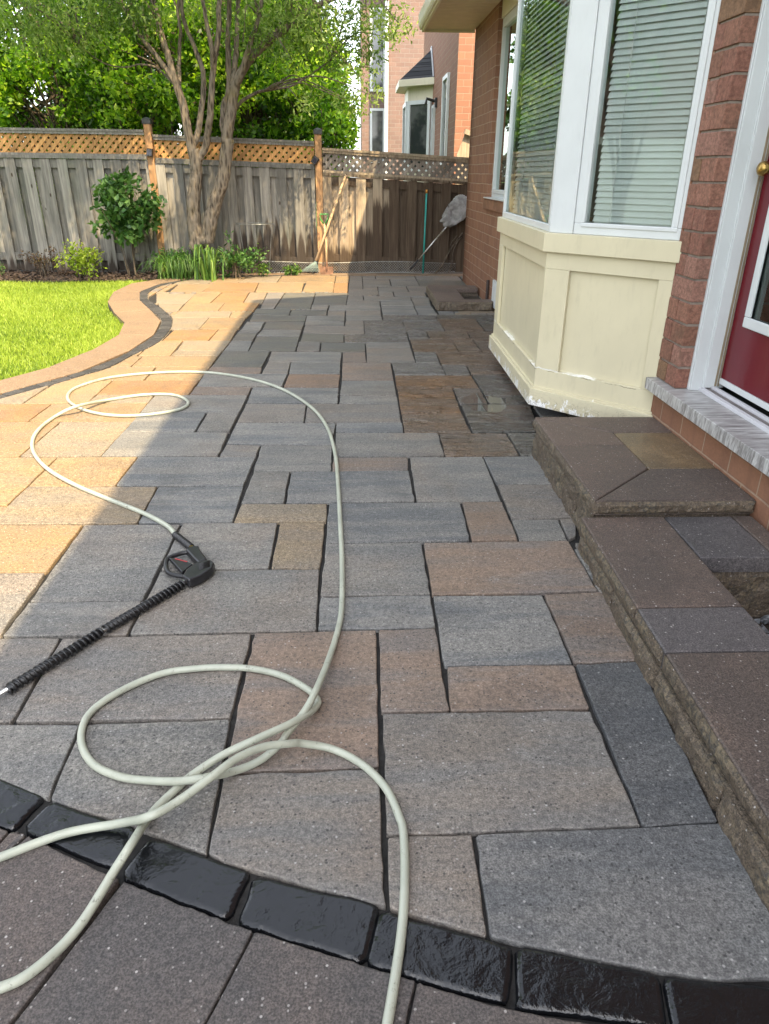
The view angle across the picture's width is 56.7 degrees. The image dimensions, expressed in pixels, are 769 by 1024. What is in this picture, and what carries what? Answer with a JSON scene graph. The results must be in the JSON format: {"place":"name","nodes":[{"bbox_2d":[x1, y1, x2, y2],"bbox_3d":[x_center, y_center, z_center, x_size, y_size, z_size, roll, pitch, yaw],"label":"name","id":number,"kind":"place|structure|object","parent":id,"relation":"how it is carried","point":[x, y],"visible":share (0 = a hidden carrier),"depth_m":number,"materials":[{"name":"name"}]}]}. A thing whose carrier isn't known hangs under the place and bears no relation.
{"place":"outdoors","nodes":[
{"label":"outdoors","id":0,"kind":"place"},
{"bbox_2d":[0,279,150,379],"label":"lawn","id":1,"kind":"structure","parent":0,"point":[48,334],"depth_m":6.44,"materials":[{"name":"plant"}]},
{"bbox_2d":[36,276,244,385],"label":"joint sand","id":2,"kind":"structure","parent":0,"point":[156,332],"depth_m":6.55,"materials":[{"name":"grey sand"}]},
{"bbox_2d":[1,189,316,283],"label":"ground","id":3,"kind":"structure","parent":0,"point":[102,281],"depth_m":10.35,"materials":[{"name":"soil"}]},
{"bbox_2d":[0,10,52,150],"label":"leafy tree","id":4,"kind":"object","parent":3,"relation":"on","point":[8,74],"visible":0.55,"depth_m":11.41,"materials":[{"name":"green plant"}]},
{"bbox_2d":[1,0,61,205],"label":"leafy tree","id":5,"kind":"object","parent":3,"relation":"on","point":[43,110],"visible":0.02,"depth_m":14.69,"materials":[{"name":"green plant"}]},
{"bbox_2d":[0,0,158,204],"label":"leafy tree","id":6,"kind":"object","parent":3,"relation":"on","point":[30,114],"visible":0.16,"depth_m":11.76,"materials":[{"name":"green plant"}]},
{"bbox_2d":[42,1,201,159],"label":"leafy tree","id":7,"kind":"object","parent":3,"relation":"on","point":[52,102],"depth_m":14.72,"materials":[{"name":"green plant"}]},
{"bbox_2d":[33,0,250,165],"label":"leafy tree","id":8,"kind":"object","parent":3,"relation":"on","point":[157,98],"visible":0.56,"depth_m":11.08,"materials":[{"name":"green plant"}]},
{"bbox_2d":[0,273,462,394],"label":"patio coping","id":9,"kind":"object","parent":3,"relation":"on","point":[137,317],"visible":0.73,"depth_m":6.33,"materials":[{"name":"beige stone"}]},
{"bbox_2d":[235,223,273,274],"bbox_3d":[-1.782,-3.647,9.884,0.527,0.664,0.327,0,25,-2],"label":"plant hoop","id":10,"kind":"object","parent":9,"relation":"on","point":[253,238],"visible":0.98,"depth_m":9.83,"materials":[{"name":"metal"}]},
{"bbox_2d":[303,175,346,271],"bbox_3d":[-0.826,-3.944,9.764,0.706,1.242,0.114,-10,27,-20],"label":"broom","id":11,"kind":"object","parent":9,"relation":"on","point":[315,268],"visible":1,"depth_m":9.82,"materials":[{"name":"beige wood"}]},
{"bbox_2d":[320,213,332,274],"bbox_3d":[-0.812,-3.730,9.940,0.184,0.799,0.148,0,25,-2],"label":"garden spade","id":12,"kind":"object","parent":9,"relation":"on","point":[326,270],"visible":1,"depth_m":9.98,"materials":[{"name":"brown wood"}]},
{"bbox_2d":[422,190,427,272],"bbox_3d":[0.564,-3.917,9.975,0.027,1.088,0.112,7,26,13],"label":"broom pole","id":13,"kind":"object","parent":9,"relation":"on","point":[424,230],"visible":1,"depth_m":9.95,"materials":[{"name":"teal metal"}]},
{"bbox_2d":[410,195,466,269],"bbox_3d":[0.775,-3.858,9.853,0.851,0.972,0.169,-7,26,-15],"label":"landing net","id":14,"kind":"object","parent":9,"relation":"on","point":[454,213],"visible":0.81,"depth_m":9.77,"materials":[{"name":"grey fabric"}]},
{"bbox_2d":[435,233,462,273],"bbox_3d":[0.908,-3.658,10.071,0.410,0.545,0.027,-9,27,-20],"label":"stick","id":15,"kind":"object","parent":9,"relation":"on","point":[450,248],"visible":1,"depth_m":10.06,"materials":[{"name":"brown plant"}]},
{"bbox_2d":[448,236,462,272],"bbox_3d":[0.998,-3.647,10.088,0.250,0.483,0.035,-17,31,-32],"label":"stick","id":16,"kind":"object","parent":9,"relation":"on","point":[452,255],"visible":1,"depth_m":10.07,"materials":[{"name":"brown plant"}]},
{"bbox_2d":[139,0,353,167],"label":"leafy tree","id":17,"kind":"object","parent":3,"relation":"on","point":[249,110],"visible":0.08,"depth_m":12.02,"materials":[{"name":"green plant"}]},
{"bbox_2d":[230,0,364,251],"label":"leafy tree","id":18,"kind":"object","parent":3,"relation":"on","point":[282,108],"visible":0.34,"depth_m":11.21,"materials":[{"name":"green plant"}]},
{"bbox_2d":[289,75,361,176],"bbox_3d":[-0.923,-5.282,11.308,1.154,2.872,1.325,0,25,-2],"label":"leafy tree","id":19,"kind":"object","parent":3,"relation":"on","point":[331,137],"visible":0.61,"depth_m":10.85,"materials":[{"name":"green plant"}]},
{"bbox_2d":[360,0,424,180],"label":"neighbour house","id":20,"kind":"structure","parent":3,"relation":"on","point":[381,128],"depth_m":23.54,"materials":[{"name":"brick"}]},
{"bbox_2d":[370,108,383,162],"bbox_3d":[-0.245,-13.068,24.757,0.521,1.674,0.062,0,25,-2],"label":"window","id":21,"kind":"structure","parent":20,"relation":"in","point":[377,115],"depth_m":24.68,"materials":[{"name":"white plastic"}]},
{"bbox_2d":[370,8,384,91],"bbox_3d":[-0.225,-15.335,23.678,0.521,2.356,0.062,0,25,-2],"label":"window","id":22,"kind":"structure","parent":20,"relation":"in","point":[378,79],"depth_m":23.80,"materials":[{"name":"white plastic"}]},
{"bbox_2d":[419,0,768,530],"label":"brick house","id":23,"kind":"structure","parent":3,"relation":"on","point":[667,327],"depth_m":3.47,"materials":[{"name":"brick"}]},
{"bbox_2d":[491,5,517,198],"bbox_3d":[1.251,-3.812,6.681,0.087,1.636,1.718,-1,25,-3],"label":"window","id":24,"kind":"structure","parent":23,"relation":"in","point":[510,21],"depth_m":7.20,"materials":[{"name":"white glass"}]},
{"bbox_2d":[512,0,569,221],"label":"window blind","id":25,"kind":"object","parent":23,"relation":"hanging from","point":[533,183],"depth_m":4.23,"materials":[{"name":"white plastic"}]},
{"bbox_2d":[502,0,720,240],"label":"bay window","id":26,"kind":"structure","parent":23,"relation":"in","point":[590,22],"depth_m":3.47,"materials":[{"name":"white plastic"}]},
{"bbox_2d":[593,0,708,226],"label":"window blind","id":27,"kind":"object","parent":23,"relation":"hanging from","point":[648,110],"depth_m":3.29,"materials":[{"name":"white plastic"}]},
{"bbox_2d":[719,156,768,410],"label":"door","id":28,"kind":"structure","parent":23,"relation":"in","point":[745,372],"depth_m":3.03,"materials":[{"name":"red paint"}]},
{"bbox_2d":[1,0,360,177],"label":"sky","id":29,"kind":"structure","parent":0,"point":[358,144],"materials":[{"name":"white"}]},
{"bbox_2d":[0,267,462,282],"bbox_3d":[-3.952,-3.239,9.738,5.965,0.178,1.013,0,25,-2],"label":"mulch","id":30,"kind":"object","parent":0,"point":[35,275],"visible":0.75,"depth_m":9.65,"materials":[{"name":"brown soil"}]},
{"bbox_2d":[18,246,63,276],"bbox_3d":[-4.591,-3.381,9.607,0.594,0.440,0.448,0,25,-2],"label":"barberry shrub","id":31,"kind":"object","parent":30,"relation":"on","point":[39,259],"visible":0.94,"depth_m":9.56,"materials":[{"name":"brown plant"}]},
{"bbox_2d":[52,238,107,279],"bbox_3d":[-4.034,-3.353,9.482,0.699,0.551,0.582,0,25,-2],"label":"spirea shrub","id":32,"kind":"object","parent":30,"relation":"on","point":[81,261],"visible":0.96,"depth_m":9.43,"materials":[{"name":"green plant"}]},
{"bbox_2d":[87,165,167,276],"bbox_3d":[-3.420,-3.839,9.465,0.924,1.408,0.823,-19,31,-34],"label":"lilac shrub","id":33,"kind":"object","parent":30,"relation":"on","point":[123,215],"visible":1,"depth_m":9.29,"materials":[{"name":"green plant"}]},
{"bbox_2d":[151,246,190,269],"bbox_3d":[-2.888,-3.369,9.634,0.586,0.420,0.548,0,25,-2],"label":"leafy perennial","id":34,"kind":"object","parent":30,"relation":"on","point":[172,251],"visible":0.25,"depth_m":9.59,"materials":[{"name":"green plant"}]},
{"bbox_2d":[137,252,226,279],"bbox_3d":[-2.778,-3.268,9.476,1.117,0.334,1.202,16,30,30],"label":"daylily","id":35,"kind":"object","parent":30,"relation":"on","point":[178,265],"visible":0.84,"depth_m":9.40,"materials":[{"name":"green plant"}]},
{"bbox_2d":[0,0,418,249],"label":"garden tree","id":36,"kind":"object","parent":30,"relation":"on","point":[203,234],"visible":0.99,"depth_m":8.61,"materials":[{"name":"green plant"}]},
{"bbox_2d":[0,117,468,272],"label":"wooden fence","id":37,"kind":"object","parent":30,"relation":"on","point":[377,218],"visible":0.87,"depth_m":9.79,"materials":[{"name":"brown wood"}]},
{"bbox_2d":[146,148,153,156],"bbox_3d":[-3.109,-4.757,9.427,0.088,0.099,0.068,5,25,-5],"label":"post lamp","id":38,"kind":"object","parent":37,"relation":"attached to","point":[149,152],"visible":1,"depth_m":9.41,"materials":[{"name":"grey metal"}]},
{"bbox_2d":[310,155,319,165],"bbox_3d":[-0.931,-4.708,9.539,0.088,0.099,0.068,31,20,-16],"label":"post lamp","id":39,"kind":"object","parent":37,"relation":"attached to","point":[314,160],"visible":1,"depth_m":9.52,"materials":[{"name":"grey metal"}]},
{"bbox_2d":[261,261,455,273],"bbox_3d":[-0.364,-3.490,10.177,2.770,0.180,0.025,0,25,-2],"label":"wire mesh","id":40,"kind":"object","parent":37,"relation":"attached to","point":[371,267],"visible":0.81,"depth_m":10.18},
{"bbox_2d":[0,276,768,1023],"bbox_3d":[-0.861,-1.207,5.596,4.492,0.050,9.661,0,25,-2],"label":"patio paving","id":41,"kind":"structure","parent":0,"point":[504,758],"depth_m":2.21,"materials":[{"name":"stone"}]},
{"bbox_2d":[0,531,214,695],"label":"spray gun","id":42,"kind":"object","parent":41,"relation":"on","point":[201,569],"visible":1,"depth_m":2.34,"materials":[{"name":"black plastic"}]},
{"bbox_2d":[0,275,288,398],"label":"patio border","id":43,"kind":"object","parent":41,"relation":"on","point":[164,328],"visible":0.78,"depth_m":5.87,"materials":[{"name":"black brick"}]},
{"bbox_2d":[0,370,408,1023],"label":"pressure hose","id":44,"kind":"object","parent":41,"relation":"on","point":[198,778],"visible":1,"depth_m":1.69,"materials":[{"name":"rubber"}]},
{"bbox_2d":[183,244,227,281],"bbox_3d":[-2.305,-3.281,9.367,0.581,0.459,0.528,19,31,33],"label":"iris","id":45,"kind":"object","parent":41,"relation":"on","point":[207,270],"visible":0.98,"depth_m":9.35,"materials":[{"name":"green plant"}]},
{"bbox_2d":[215,230,268,278],"bbox_3d":[-1.988,-3.429,9.533,0.873,0.635,0.605,13,28,25],"label":"leafy perennial","id":46,"kind":"object","parent":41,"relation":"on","point":[235,259],"visible":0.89,"depth_m":9.50,"materials":[{"name":"green plant"}]},
{"bbox_2d":[252,263,271,276],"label":"plant","id":47,"kind":"object","parent":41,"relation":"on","point":[264,269],"visible":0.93,"depth_m":9.76,"materials":[{"name":"green plant"}]},
{"bbox_2d":[280,263,302,275],"bbox_3d":[-1.302,-3.371,9.933,0.328,0.209,0.228,0,25,-2],"label":"plant","id":48,"kind":"object","parent":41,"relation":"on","point":[290,270],"visible":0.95,"depth_m":9.91,"materials":[{"name":"green plant"}]},
{"bbox_2d":[0,829,586,1023],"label":"paving slabs","id":49,"kind":"object","parent":41,"relation":"on","point":[135,955],"visible":0.97,"depth_m":1.28,"materials":[{"name":"stone"}]},
{"bbox_2d":[0,779,768,1023],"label":"patio border","id":50,"kind":"object","parent":41,"relation":"on","point":[476,968],"visible":0.88,"depth_m":1.33,"materials":[{"name":"black brick"}]},
{"bbox_2d":[426,285,492,311],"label":"stone step","id":51,"kind":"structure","parent":41,"relation":"on","point":[446,297],"depth_m":7.53,"materials":[{"name":"stone"}]},
{"bbox_2d":[532,417,755,536],"bbox_3d":[1.079,-0.152,3.201,0.632,0.241,1.035,0,25,-2],"label":"stone step","id":52,"kind":"object","parent":41,"relation":"on","point":[595,467],"visible":0.85,"depth_m":2.99,"materials":[{"name":"brown stone"}]},
{"bbox_2d":[578,516,768,911],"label":"wall","id":53,"kind":"structure","parent":41,"relation":"on","point":[688,597],"depth_m":2.03,"materials":[{"name":"stone"}]},
{"bbox_2d":[396,29,475,182],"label":"neighbour house","id":54,"kind":"structure","parent":0,"point":[434,85],"depth_m":14.68,"materials":[{"name":"brick"}]},
{"bbox_2d":[430,104,435,167],"bbox_3d":[1.063,-8.269,15.789,0.050,1.300,0.420,0,25,-2],"label":"window","id":55,"kind":"structure","parent":54,"relation":"in","point":[433,109],"depth_m":15.66,"materials":[{"name":"white plastic"}]},
{"bbox_2d":[440,72,449,164],"bbox_3d":[1.148,-7.477,13.637,0.050,1.520,0.850,0,25,-2],"label":"window","id":56,"kind":"structure","parent":54,"relation":"in","point":[446,79],"depth_m":13.50,"materials":[{"name":"white plastic"}]},
{"bbox_2d":[457,129,469,184],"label":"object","id":57,"kind":"structure","parent":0,"point":[463,150],"depth_m":12.00,"materials":[{"name":"beige"}]},
{"bbox_2d":[462,296,479,298],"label":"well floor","id":58,"kind":"structure","parent":0,"point":[470,297],"depth_m":8.26,"materials":[{"name":"grey stone"}]},
{"bbox_2d":[752,617,768,633],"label":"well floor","id":59,"kind":"structure","parent":0,"point":[766,626],"depth_m":2.49,"materials":[{"name":"grey stone"}]},
{"bbox_2d":[754,615,768,635],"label":"gravel","id":60,"kind":"structure","parent":0,"point":[764,619],"depth_m":2.46,"materials":[{"name":"grey gravel"}]}
]}

